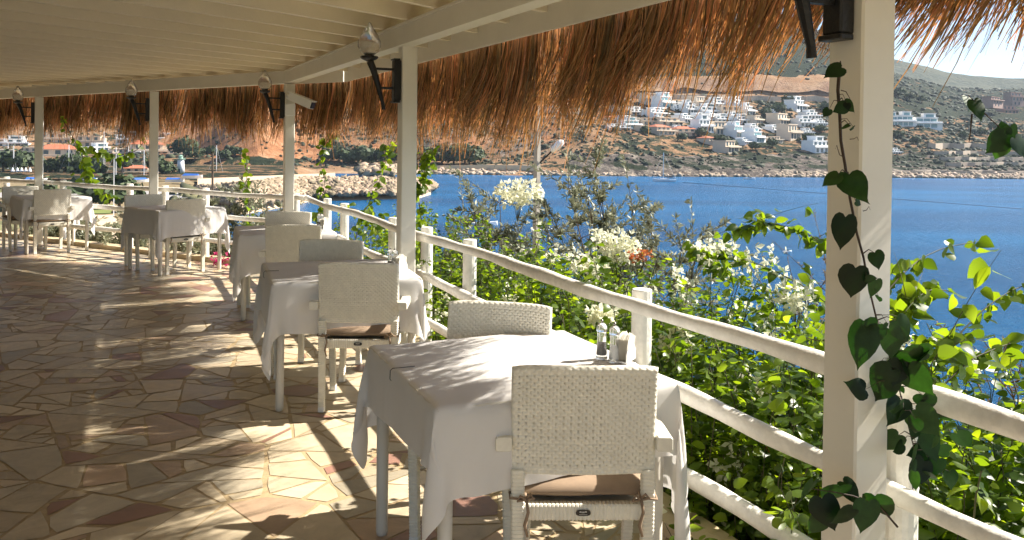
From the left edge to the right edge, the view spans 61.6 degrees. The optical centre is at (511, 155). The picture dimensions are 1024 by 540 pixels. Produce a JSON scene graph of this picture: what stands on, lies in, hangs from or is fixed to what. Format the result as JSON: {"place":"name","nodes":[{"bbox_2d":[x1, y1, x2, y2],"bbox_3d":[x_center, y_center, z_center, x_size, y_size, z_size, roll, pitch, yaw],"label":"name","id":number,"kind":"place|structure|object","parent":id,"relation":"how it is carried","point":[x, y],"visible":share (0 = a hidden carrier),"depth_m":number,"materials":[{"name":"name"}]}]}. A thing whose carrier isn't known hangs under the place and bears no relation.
{"place":"outdoors","nodes":[
{"label":"outdoors","id":0,"kind":"place"},
{"bbox_2d":[0,178,196,247],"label":"ground","id":1,"kind":"structure","parent":0,"point":[161,183],"depth_m":368.92,"materials":[{"name":"soil"}]},
{"bbox_2d":[29,211,123,241],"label":"olive shrub","id":2,"kind":"object","parent":1,"relation":"on","point":[79,234],"visible":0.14,"depth_m":13.44,"materials":[{"name":"green plant"}]},
{"bbox_2d":[67,173,110,202],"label":"coast tree","id":3,"kind":"object","parent":1,"relation":"on","point":[88,192],"visible":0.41,"depth_m":230.28,"materials":[{"name":"green plant"}]},
{"bbox_2d":[0,182,212,253],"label":"scrub","id":4,"kind":"object","parent":1,"relation":"on","point":[186,195],"visible":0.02,"depth_m":282.43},
{"bbox_2d":[100,174,145,211],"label":"coast tree","id":5,"kind":"object","parent":1,"relation":"on","point":[122,180],"visible":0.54,"depth_m":234.40,"materials":[{"name":"green plant"}]},
{"bbox_2d":[81,222,194,251],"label":"olive shrub","id":6,"kind":"object","parent":1,"relation":"on","point":[106,237],"visible":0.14,"depth_m":12.50,"materials":[{"name":"green plant"}]},
{"bbox_2d":[163,221,259,256],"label":"olive shrub","id":7,"kind":"object","parent":1,"relation":"on","point":[197,246],"visible":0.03,"depth_m":11.47,"materials":[{"name":"green plant"}]},
{"bbox_2d":[175,173,312,253],"bbox_3d":[-4.055,2.334,12.911,2.218,4.128,2.155,1,1,0],"label":"olive tree","id":8,"kind":"object","parent":1,"relation":"on","point":[241,212],"visible":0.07,"depth_m":13.08,"materials":[{"name":"green plant"}]},
{"bbox_2d":[333,203,472,337],"bbox_3d":[-1.296,1.482,9.652,1.980,1.993,2.221,1,1,0],"label":"bougainvillea","id":9,"kind":"object","parent":1,"relation":"on","point":[379,245],"visible":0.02,"depth_m":9.74,"materials":[{"name":"green plant"}]},
{"bbox_2d":[363,201,518,321],"bbox_3d":[-0.795,1.473,8.368,1.859,2.070,1.952,0,1,-27],"label":"bougainvillea","id":10,"kind":"object","parent":1,"relation":"on","point":[439,264],"visible":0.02,"depth_m":7.99,"materials":[{"name":"green plant"}]},
{"bbox_2d":[385,210,575,340],"bbox_3d":[-0.182,1.504,7.210,1.935,2.031,1.762,1,1,-17],"label":"bougainvillea","id":11,"kind":"object","parent":1,"relation":"on","point":[479,288],"visible":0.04,"depth_m":7.25,"materials":[{"name":"green plant"}]},
{"bbox_2d":[434,164,553,300],"bbox_3d":[-0.174,2.589,8.880,1.557,5.023,1.586,1,1,0],"label":"olive tree","id":12,"kind":"object","parent":1,"relation":"on","point":[509,233],"visible":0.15,"depth_m":8.67,"materials":[{"name":"green plant"}]},
{"bbox_2d":[532,109,563,281],"bbox_3d":[1.082,6.912,28.094,1.041,20.600,0.340,1,1,0],"label":"street lamp","id":13,"kind":"object","parent":1,"relation":"on","point":[537,162],"visible":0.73,"depth_m":27.95,"materials":[{"name":"metal"}]},
{"bbox_2d":[418,221,701,355],"bbox_3d":[0.382,1.516,6.051,1.840,2.066,1.880,0,1,-24],"label":"bougainvillea","id":14,"kind":"object","parent":1,"relation":"on","point":[505,298],"visible":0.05,"depth_m":5.92,"materials":[{"name":"green plant"}]},
{"bbox_2d":[493,177,544,220],"bbox_3d":[0.047,0.322,6.315,0.389,0.328,0.318,1,1,0],"label":"blossom head","id":15,"kind":"object","parent":14,"relation":"attached to","point":[519,198],"visible":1,"depth_m":6.28},
{"bbox_2d":[568,250,609,280],"bbox_3d":[0.479,0.696,5.326,0.260,0.214,0.215,1,1,0],"label":"blossom head","id":16,"kind":"object","parent":14,"relation":"attached to","point":[580,266],"visible":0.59,"depth_m":5.30},
{"bbox_2d":[515,133,764,376],"bbox_3d":[1.044,2.454,8.139,2.106,5.350,2.084,1,1,0],"label":"olive tree","id":17,"kind":"object","parent":1,"relation":"on","point":[607,220],"visible":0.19,"depth_m":8.19,"materials":[{"name":"green plant"}]},
{"bbox_2d":[506,228,818,466],"bbox_3d":[0.802,1.508,5.064,1.780,2.132,1.861,0,1,-23],"label":"bougainvillea","id":18,"kind":"object","parent":1,"relation":"on","point":[568,325],"visible":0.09,"depth_m":4.84,"materials":[{"name":"green plant"}]},
{"bbox_2d":[584,303,618,327],"bbox_3d":[0.480,0.868,4.613,0.186,0.175,0.166,1,1,17],"label":"blossom head","id":19,"kind":"object","parent":18,"relation":"attached to","point":[597,315],"visible":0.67,"depth_m":4.58},
{"bbox_2d":[596,225,641,285],"bbox_3d":[0.699,0.658,5.612,0.300,0.398,0.259,1,1,0],"label":"blossom head","id":20,"kind":"object","parent":18,"relation":"attached to","point":[609,249],"visible":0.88,"depth_m":5.59},
{"bbox_2d":[658,326,694,378],"bbox_3d":[0.833,0.978,4.314,0.204,0.338,0.163,1,1,0],"label":"blossom head","id":21,"kind":"object","parent":18,"relation":"attached to","point":[681,334],"visible":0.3,"depth_m":4.30},
{"bbox_2d":[682,236,782,319],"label":"bougainvillea shoot","id":22,"kind":"object","parent":18,"relation":"attached to","point":[718,270],"visible":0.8,"depth_m":4.64,"materials":[{"name":"green plant"}]},
{"bbox_2d":[749,209,825,366],"bbox_3d":[2.044,1.928,5.771,1.325,3.089,0.752,0,1,-37],"label":"dry shrub","id":23,"kind":"object","parent":1,"relation":"on","point":[823,283],"visible":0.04,"depth_m":5.72,"materials":[{"name":"brown plant"}]},
{"bbox_2d":[576,255,1023,539],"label":"bougainvillea","id":24,"kind":"object","parent":1,"relation":"on","point":[796,405],"visible":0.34,"depth_m":3.61,"materials":[{"name":"green plant"}]},
{"bbox_2d":[706,438,759,492],"bbox_3d":[0.933,1.337,3.631,0.233,0.280,0.137,0,1,-22],"label":"blossom head","id":25,"kind":"object","parent":24,"relation":"attached to","point":[716,469],"visible":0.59,"depth_m":3.62},
{"bbox_2d":[697,243,824,315],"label":"bougainvillea shoot","id":26,"kind":"object","parent":24,"relation":"attached to","point":[741,259],"visible":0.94,"depth_m":4.21,"materials":[{"name":"green plant"}]},
{"bbox_2d":[709,203,826,257],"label":"bougainvillea shoot","id":27,"kind":"object","parent":24,"relation":"attached to","point":[745,232],"visible":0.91,"depth_m":4.13,"materials":[{"name":"green plant"}]},
{"bbox_2d":[769,278,816,328],"bbox_3d":[1.324,0.692,4.014,0.220,0.236,0.192,1,1,0],"label":"blossom head","id":28,"kind":"object","parent":24,"relation":"attached to","point":[794,300],"visible":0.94,"depth_m":3.99},
{"bbox_2d":[778,313,824,350],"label":"bougainvillea shoot","id":29,"kind":"object","parent":24,"relation":"attached to","point":[788,331],"visible":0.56,"depth_m":3.19,"materials":[{"name":"green plant"}]},
{"bbox_2d":[669,323,1023,539],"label":"bougainvillea","id":30,"kind":"object","parent":1,"relation":"on","point":[984,474],"visible":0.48,"depth_m":2.85,"materials":[{"name":"green plant"}]},
{"bbox_2d":[889,253,966,328],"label":"bougainvillea shoot","id":31,"kind":"object","parent":30,"relation":"attached to","point":[915,299],"visible":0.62,"depth_m":2.82,"materials":[{"name":"green plant"}]},
{"bbox_2d":[890,235,998,308],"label":"bougainvillea shoot","id":32,"kind":"object","parent":30,"relation":"attached to","point":[917,266],"visible":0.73,"depth_m":3.16,"materials":[{"name":"green plant"}]},
{"bbox_2d":[912,252,1009,490],"bbox_3d":[1.318,0.647,2.615,0.327,0.710,0.470,1,1,35],"label":"bougainvillea shoot","id":33,"kind":"object","parent":30,"relation":"attached to","point":[979,272],"visible":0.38,"depth_m":2.66,"materials":[{"name":"green plant"}]},
{"bbox_2d":[928,283,1023,366],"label":"bougainvillea shoot","id":34,"kind":"object","parent":30,"relation":"attached to","point":[1004,301],"visible":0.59,"depth_m":3.07,"materials":[{"name":"green plant"}]},
{"bbox_2d":[945,332,1023,390],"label":"bougainvillea shoot","id":35,"kind":"object","parent":30,"relation":"attached to","point":[1012,355],"visible":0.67,"depth_m":2.81,"materials":[{"name":"green plant"}]},
{"bbox_2d":[934,321,1023,478],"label":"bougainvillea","id":36,"kind":"object","parent":1,"relation":"on","point":[1020,366],"visible":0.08,"depth_m":4.39,"materials":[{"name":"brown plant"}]},
{"bbox_2d":[197,173,334,184],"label":"beach","id":37,"kind":"structure","parent":0,"point":[218,180],"depth_m":413.09,"materials":[{"name":"sand"}]},
{"bbox_2d":[0,236,668,539],"bbox_3d":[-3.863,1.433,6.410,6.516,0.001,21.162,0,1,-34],"label":"paving","id":38,"kind":"structure","parent":0,"point":[273,516],"depth_m":4.68,"materials":[{"name":"stone"}]},
{"bbox_2d":[0,186,47,251],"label":"wicker chair","id":39,"kind":"object","parent":38,"relation":"on","point":[8,192],"visible":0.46,"depth_m":12.11,"materials":[{"name":"wicker"}]},
{"bbox_2d":[23,189,74,254],"bbox_3d":[-6.374,0.890,11.794,0.568,0.872,0.523,0,1,-42],"label":"wicker chair","id":40,"kind":"object","parent":38,"relation":"on","point":[48,201],"visible":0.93,"depth_m":11.62,"materials":[{"name":"wicker"}]},
{"bbox_2d":[14,197,88,254],"bbox_3d":[-6.463,0.950,12.035,0.840,0.747,0.840,0,1,-40],"label":"dining table","id":41,"kind":"object","parent":38,"relation":"on","point":[73,235],"visible":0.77,"depth_m":11.97,"materials":[{"name":"wood"}]},
{"bbox_2d":[6,194,95,238],"bbox_3d":[-6.462,0.855,12.033,0.962,0.570,0.976,0,1,-40],"label":"tablecloth","id":42,"kind":"object","parent":41,"relation":"on","point":[21,212],"visible":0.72,"depth_m":11.84,"materials":[{"name":"fabric"}]},
{"bbox_2d":[120,194,176,269],"bbox_3d":[-4.470,0.930,10.584,0.568,0.872,0.523,0,1,-42],"label":"wicker chair","id":43,"kind":"object","parent":38,"relation":"on","point":[143,200],"visible":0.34,"depth_m":10.59,"materials":[{"name":"wicker"}]},
{"bbox_2d":[125,207,221,275],"bbox_3d":[-4.073,1.003,10.375,0.840,0.747,0.840,1,1,41],"label":"dining table","id":44,"kind":"object","parent":38,"relation":"on","point":[160,259],"visible":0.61,"depth_m":10.33,"materials":[{"name":"wood"}]},
{"bbox_2d":[120,205,229,258],"bbox_3d":[-4.062,0.909,10.377,0.939,0.572,0.964,1,1,41],"label":"tablecloth","id":45,"kind":"object","parent":44,"relation":"on","point":[159,227],"visible":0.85,"depth_m":10.06,"materials":[{"name":"fabric"}]},
{"bbox_2d":[150,199,209,274],"bbox_3d":[-3.965,0.942,10.214,0.568,0.872,0.523,0,1,-42],"label":"wicker chair","id":46,"kind":"object","parent":38,"relation":"on","point":[195,206],"visible":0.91,"depth_m":10.11,"materials":[{"name":"wicker"}]},
{"bbox_2d":[246,211,311,307],"bbox_3d":[-2.231,0.991,8.261,0.568,0.872,0.523,1,1,5],"label":"wicker chair","id":47,"kind":"object","parent":38,"relation":"on","point":[287,217],"visible":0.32,"depth_m":8.47,"materials":[{"name":"wicker"}]},
{"bbox_2d":[235,227,334,320],"bbox_3d":[-2.114,1.060,7.945,0.840,0.747,0.840,0,1,-20],"label":"dining table","id":48,"kind":"object","parent":38,"relation":"on","point":[241,298],"visible":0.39,"depth_m":7.45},
{"bbox_2d":[229,224,337,301],"bbox_3d":[-2.110,0.969,7.946,0.950,0.576,0.953,0,1,-20],"label":"tablecloth","id":49,"kind":"object","parent":48,"relation":"on","point":[246,260],"visible":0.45,"depth_m":7.44,"materials":[{"name":"fabric"}]},
{"bbox_2d":[259,224,321,262],"bbox_3d":[-1.842,1.007,7.388,0.568,0.872,0.523,1,1,-3],"label":"wicker chair","id":50,"kind":"object","parent":38,"relation":"on","point":[282,242],"visible":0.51,"depth_m":7.15,"materials":[{"name":"wicker"}]},
{"bbox_2d":[273,239,363,381],"bbox_3d":[-1.301,1.035,5.861,0.568,0.872,0.523,1,1,5],"label":"wicker chair","id":51,"kind":"object","parent":38,"relation":"on","point":[325,249],"visible":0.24,"depth_m":6.07,"materials":[{"name":"wicker"}]},
{"bbox_2d":[264,266,421,411],"bbox_3d":[-1.115,1.106,5.485,0.880,0.747,0.880,0,1,-20],"label":"dining table","id":52,"kind":"object","parent":38,"relation":"on","point":[279,392],"visible":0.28,"depth_m":4.97,"materials":[{"name":"wood"}]},
{"bbox_2d":[253,259,429,379],"bbox_3d":[-1.118,1.008,5.489,1.000,0.562,0.992,0,1,-20],"label":"tablecloth","id":53,"kind":"object","parent":52,"relation":"on","point":[281,306],"visible":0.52,"depth_m":5.12,"materials":[{"name":"fabric"}]},
{"bbox_2d":[309,262,409,411],"bbox_3d":[-0.898,1.049,5.178,0.568,0.872,0.523,1,1,-2],"label":"wicker chair","id":54,"kind":"object","parent":38,"relation":"on","point":[349,292],"visible":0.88,"depth_m":4.95,"materials":[{"name":"wicker"}]},
{"bbox_2d":[0,231,736,539],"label":"kerb","id":55,"kind":"structure","parent":38,"relation":"on","point":[711,530],"depth_m":3.65,"materials":[{"name":"beige stone"}]},
{"bbox_2d":[0,177,304,255],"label":"railing","id":56,"kind":"object","parent":55,"relation":"on","point":[205,193],"visible":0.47,"depth_m":11.55,"materials":[{"name":"wood"}]},
{"bbox_2d":[236,147,254,225],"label":"climbing vine","id":57,"kind":"object","parent":56,"relation":"attached to","point":[245,150],"visible":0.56,"depth_m":10.89,"materials":[{"name":"green plant"}]},
{"bbox_2d":[304,195,1023,539],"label":"railing","id":58,"kind":"object","parent":55,"relation":"on","point":[911,505],"visible":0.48,"depth_m":2.98,"materials":[{"name":"wood"}]},
{"bbox_2d":[341,194,389,245],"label":"climbing vine","id":59,"kind":"object","parent":58,"relation":"attached to","point":[373,227],"visible":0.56,"depth_m":8.39,"materials":[{"name":"green plant"}]},
{"bbox_2d":[408,300,552,539],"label":"wicker chair","id":60,"kind":"object","parent":38,"relation":"on","point":[522,318],"visible":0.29,"depth_m":3.73,"materials":[{"name":"wicker"}]},
{"bbox_2d":[0,0,1023,539],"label":"pergola","id":61,"kind":"object","parent":38,"relation":"on","point":[468,66],"visible":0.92,"depth_m":5.71,"materials":[{"name":"paint"}]},
{"bbox_2d":[12,86,34,125],"bbox_3d":[-7.176,-0.725,12.609,0.293,0.601,0.165,0,1,-25],"label":"wall torch","id":62,"kind":"object","parent":61,"relation":"attached to","point":[17,95],"depth_m":12.58,"materials":[{"name":"black metal"}]},
{"bbox_2d":[60,116,119,204],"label":"climbing vine","id":63,"kind":"object","parent":61,"relation":"hanging from","point":[87,173],"visible":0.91,"depth_m":12.88,"materials":[{"name":"green plant"}]},
{"bbox_2d":[85,131,148,168],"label":"climbing vine","id":64,"kind":"object","parent":61,"relation":"hanging from","point":[105,154],"visible":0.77,"depth_m":12.57,"materials":[{"name":"green plant"}]},
{"bbox_2d":[125,79,149,124],"bbox_3d":[-4.906,-0.698,11.239,0.293,0.601,0.165,0,1,-25],"label":"wall torch","id":65,"kind":"object","parent":61,"relation":"attached to","point":[131,90],"depth_m":11.21,"materials":[{"name":"black metal"}]},
{"bbox_2d":[258,70,284,122],"bbox_3d":[-2.756,-0.676,9.828,0.293,0.601,0.165,0,1,-25],"label":"wall torch","id":66,"kind":"object","parent":61,"relation":"attached to","point":[264,82],"depth_m":9.80,"materials":[{"name":"black metal"}]},
{"bbox_2d":[285,91,316,115],"bbox_3d":[-2.411,-0.587,9.753,0.399,0.277,0.143,1,1,17],"label":"security camera","id":67,"kind":"object","parent":61,"relation":"attached to","point":[304,101],"visible":1,"depth_m":9.71,"materials":[{"name":"white plastic"}]},
{"bbox_2d":[311,132,339,223],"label":"climbing vine","id":68,"kind":"object","parent":61,"relation":"attached to","point":[322,142],"visible":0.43,"depth_m":10.59,"materials":[{"name":"green plant"}]},
{"bbox_2d":[349,140,396,240],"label":"climbing vine","id":69,"kind":"object","parent":61,"relation":"attached to","point":[389,154],"visible":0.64,"depth_m":9.18,"materials":[{"name":"green plant"}]},
{"bbox_2d":[358,22,400,109],"bbox_3d":[-0.911,-0.615,5.908,0.293,0.601,0.165,0,1,-25],"label":"wall torch","id":70,"kind":"object","parent":61,"relation":"attached to","point":[369,44],"depth_m":5.88,"materials":[{"name":"black metal"}]},
{"bbox_2d":[415,143,439,264],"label":"climbing vine","id":71,"kind":"object","parent":61,"relation":"hanging from","point":[425,160],"visible":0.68,"depth_m":6.89,"materials":[{"name":"green plant"}]},
{"bbox_2d":[794,0,853,57],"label":"wall torch","id":72,"kind":"object","parent":61,"relation":"attached to","point":[838,20],"depth_m":2.24,"materials":[{"name":"black metal"}]},
{"bbox_2d":[786,476,898,533],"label":"hanging vine","id":73,"kind":"object","parent":61,"relation":"hanging from","point":[865,510],"visible":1,"depth_m":2.13,"materials":[{"name":"green plant"}]},
{"bbox_2d":[822,61,972,490],"bbox_3d":[1.011,0.350,2.240,0.561,1.169,0.197,0,1,-29],"label":"climbing vine","id":74,"kind":"object","parent":61,"relation":"attached to","point":[867,337],"visible":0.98,"depth_m":2.20,"materials":[{"name":"green plant"}]},
{"bbox_2d":[962,95,1023,159],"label":"hanging vine","id":75,"kind":"object","parent":61,"relation":"hanging from","point":[1003,139],"visible":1,"depth_m":2.60,"materials":[{"name":"green plant"}]},
{"bbox_2d":[369,332,675,539],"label":"dining table","id":76,"kind":"object","parent":38,"relation":"on","point":[444,528],"visible":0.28,"depth_m":3.40,"materials":[{"name":"wood"}]},
{"bbox_2d":[351,330,690,539],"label":"tablecloth","id":77,"kind":"object","parent":76,"relation":"on","point":[451,443],"visible":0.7,"depth_m":2.95,"materials":[{"name":"fabric"}]},
{"bbox_2d":[595,319,607,359],"bbox_3d":[0.341,0.697,3.261,0.048,0.149,0.048,1,1,0],"label":"condiment mill","id":78,"kind":"object","parent":77,"relation":"on","point":[601,351],"visible":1,"depth_m":3.25,"materials":[{"name":"glass"}]},
{"bbox_2d":[608,322,619,362],"bbox_3d":[0.384,0.698,3.209,0.048,0.149,0.048,1,1,0],"label":"condiment mill","id":79,"kind":"object","parent":77,"relation":"on","point":[614,334],"visible":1,"depth_m":3.19,"materials":[{"name":"glass"}]},
{"bbox_2d":[619,331,635,363],"bbox_3d":[0.427,0.717,3.234,0.054,0.109,0.103,1,1,27],"label":"napkin holder","id":80,"kind":"object","parent":77,"relation":"on","point":[627,351],"visible":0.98,"depth_m":3.20,"materials":[{"name":"paper"}]},
{"bbox_2d":[495,365,672,539],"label":"wicker chair","id":81,"kind":"object","parent":38,"relation":"on","point":[597,435],"visible":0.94,"depth_m":2.71,"materials":[{"name":"wicker"}]},
{"bbox_2d":[0,19,1023,180],"bbox_3d":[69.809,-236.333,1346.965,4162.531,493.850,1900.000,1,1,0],"label":"hills","id":82,"kind":"structure","parent":0,"point":[790,80],"depth_m":693.25,"materials":[{"name":"soil"}]},
{"bbox_2d":[0,149,33,171],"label":"coast tree","id":83,"kind":"object","parent":82,"relation":"on","point":[23,159],"visible":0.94,"depth_m":465.28,"materials":[{"name":"green plant"}]},
{"bbox_2d":[44,144,83,155],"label":"villa","id":84,"kind":"object","parent":82,"relation":"on","point":[59,150],"visible":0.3,"depth_m":642.53,"materials":[{"name":"paint"}]},
{"bbox_2d":[56,151,82,167],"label":"coast tree","id":85,"kind":"object","parent":82,"relation":"on","point":[76,157],"visible":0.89,"depth_m":466.10,"materials":[{"name":"green plant"}]},
{"bbox_2d":[166,135,199,156],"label":"coast tree","id":86,"kind":"object","parent":82,"relation":"on","point":[177,146],"visible":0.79,"depth_m":647.35,"materials":[{"name":"green plant"}]},
{"bbox_2d":[348,145,373,162],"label":"coast tree","id":87,"kind":"object","parent":82,"relation":"on","point":[361,153],"visible":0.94,"depth_m":636.72,"materials":[{"name":"green plant"}]},
{"bbox_2d":[449,142,481,164],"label":"coast tree","id":88,"kind":"object","parent":82,"relation":"on","point":[469,155],"visible":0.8,"depth_m":617.84,"materials":[{"name":"green plant"}]},
{"bbox_2d":[437,165,533,170],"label":"sea wall","id":89,"kind":"structure","parent":82,"relation":"on","point":[502,167],"depth_m":599.16,"materials":[{"name":"beige stone"}]},
{"bbox_2d":[0,17,1023,170],"bbox_3d":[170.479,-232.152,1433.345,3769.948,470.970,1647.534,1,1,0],"label":"hillside scrub","id":90,"kind":"object","parent":82,"relation":"on","point":[955,128],"visible":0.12,"depth_m":768.80,"materials":[{"name":"green plant"}]},
{"bbox_2d":[651,92,675,108],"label":"villa","id":91,"kind":"object","parent":82,"relation":"on","point":[657,97],"visible":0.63,"depth_m":856.89,"materials":[{"name":"white"}]},
{"bbox_2d":[690,114,715,132],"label":"villa","id":92,"kind":"object","parent":82,"relation":"on","point":[701,120],"visible":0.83,"depth_m":747.73,"materials":[{"name":"white paint"}]},
{"bbox_2d":[604,94,828,102],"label":"retaining wall","id":93,"kind":"structure","parent":82,"relation":"on","point":[804,98],"depth_m":934.82,"materials":[{"name":"stone"}]},
{"bbox_2d":[712,140,741,153],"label":"villa","id":94,"kind":"object","parent":82,"relation":"on","point":[725,146],"visible":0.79,"depth_m":696.05,"materials":[{"name":"paint"}]},
{"bbox_2d":[723,121,744,137],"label":"villa","id":95,"kind":"object","parent":82,"relation":"on","point":[734,129],"visible":0.63,"depth_m":750.83,"materials":[{"name":"white"}]},
{"bbox_2d":[741,127,767,142],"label":"villa","id":96,"kind":"object","parent":82,"relation":"on","point":[752,134],"visible":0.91,"depth_m":731.13,"materials":[{"name":"white"}]},
{"bbox_2d":[776,124,803,140],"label":"villa","id":97,"kind":"object","parent":82,"relation":"on","point":[789,132],"visible":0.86,"depth_m":769.28,"materials":[{"name":"beige paint"}]},
{"bbox_2d":[800,136,827,152],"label":"villa","id":98,"kind":"object","parent":82,"relation":"on","point":[815,144],"visible":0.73,"depth_m":712.22,"materials":[{"name":"white paint"}]},
{"bbox_2d":[913,113,943,130],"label":"villa","id":99,"kind":"object","parent":82,"relation":"on","point":[927,120],"visible":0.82,"depth_m":941.98,"materials":[{"name":"white"}]},
{"bbox_2d":[927,143,986,149],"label":"terrace wall","id":100,"kind":"structure","parent":82,"relation":"on","point":[940,146],"depth_m":838.97,"materials":[{"name":"paint"}]},
{"bbox_2d":[939,156,1023,160],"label":"terrace wall","id":101,"kind":"structure","parent":82,"relation":"on","point":[985,158],"depth_m":766.71,"materials":[{"name":"stone"}]},
{"bbox_2d":[945,162,1023,166],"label":"terrace wall","id":102,"kind":"structure","parent":82,"relation":"on","point":[958,164],"depth_m":725.66,"materials":[{"name":"stone"}]},
{"bbox_2d":[1003,92,1023,106],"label":"villa","id":103,"kind":"object","parent":82,"relation":"on","point":[1013,99],"visible":0.98,"depth_m":1268.87,"materials":[{"name":"stone"}]},
{"bbox_2d":[223,173,1023,498],"bbox_3d":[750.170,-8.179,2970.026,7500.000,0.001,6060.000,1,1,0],"label":"sea water","id":104,"kind":"structure","parent":0,"point":[919,227],"depth_m":254.20,"materials":[{"name":"liquid"}]},
{"bbox_2d":[214,191,430,213],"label":"breakwater","id":105,"kind":"object","parent":104,"relation":"in","point":[380,197],"visible":0.04,"depth_m":318.76,"materials":[{"name":"stone"}]},
{"bbox_2d":[195,162,438,208],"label":"breakwater boulders","id":106,"kind":"object","parent":105,"relation":"on","point":[349,186],"visible":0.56,"depth_m":322.39,"materials":[{"name":"stone"}]},
{"bbox_2d":[396,167,1023,178],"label":"shore rocks","id":107,"kind":"object","parent":104,"relation":"on","point":[899,174],"visible":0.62,"depth_m":622.70,"materials":[{"name":"stone"}]},
{"bbox_2d":[781,0,1023,77],"label":"sky","id":108,"kind":"structure","parent":0,"point":[995,63],"materials":[{"name":"white"}]},
{"bbox_2d":[894,59,1023,89],"bbox_3d":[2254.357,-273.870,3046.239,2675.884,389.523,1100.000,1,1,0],"label":"hills","id":109,"kind":"structure","parent":0,"point":[935,76],"depth_m":3112.25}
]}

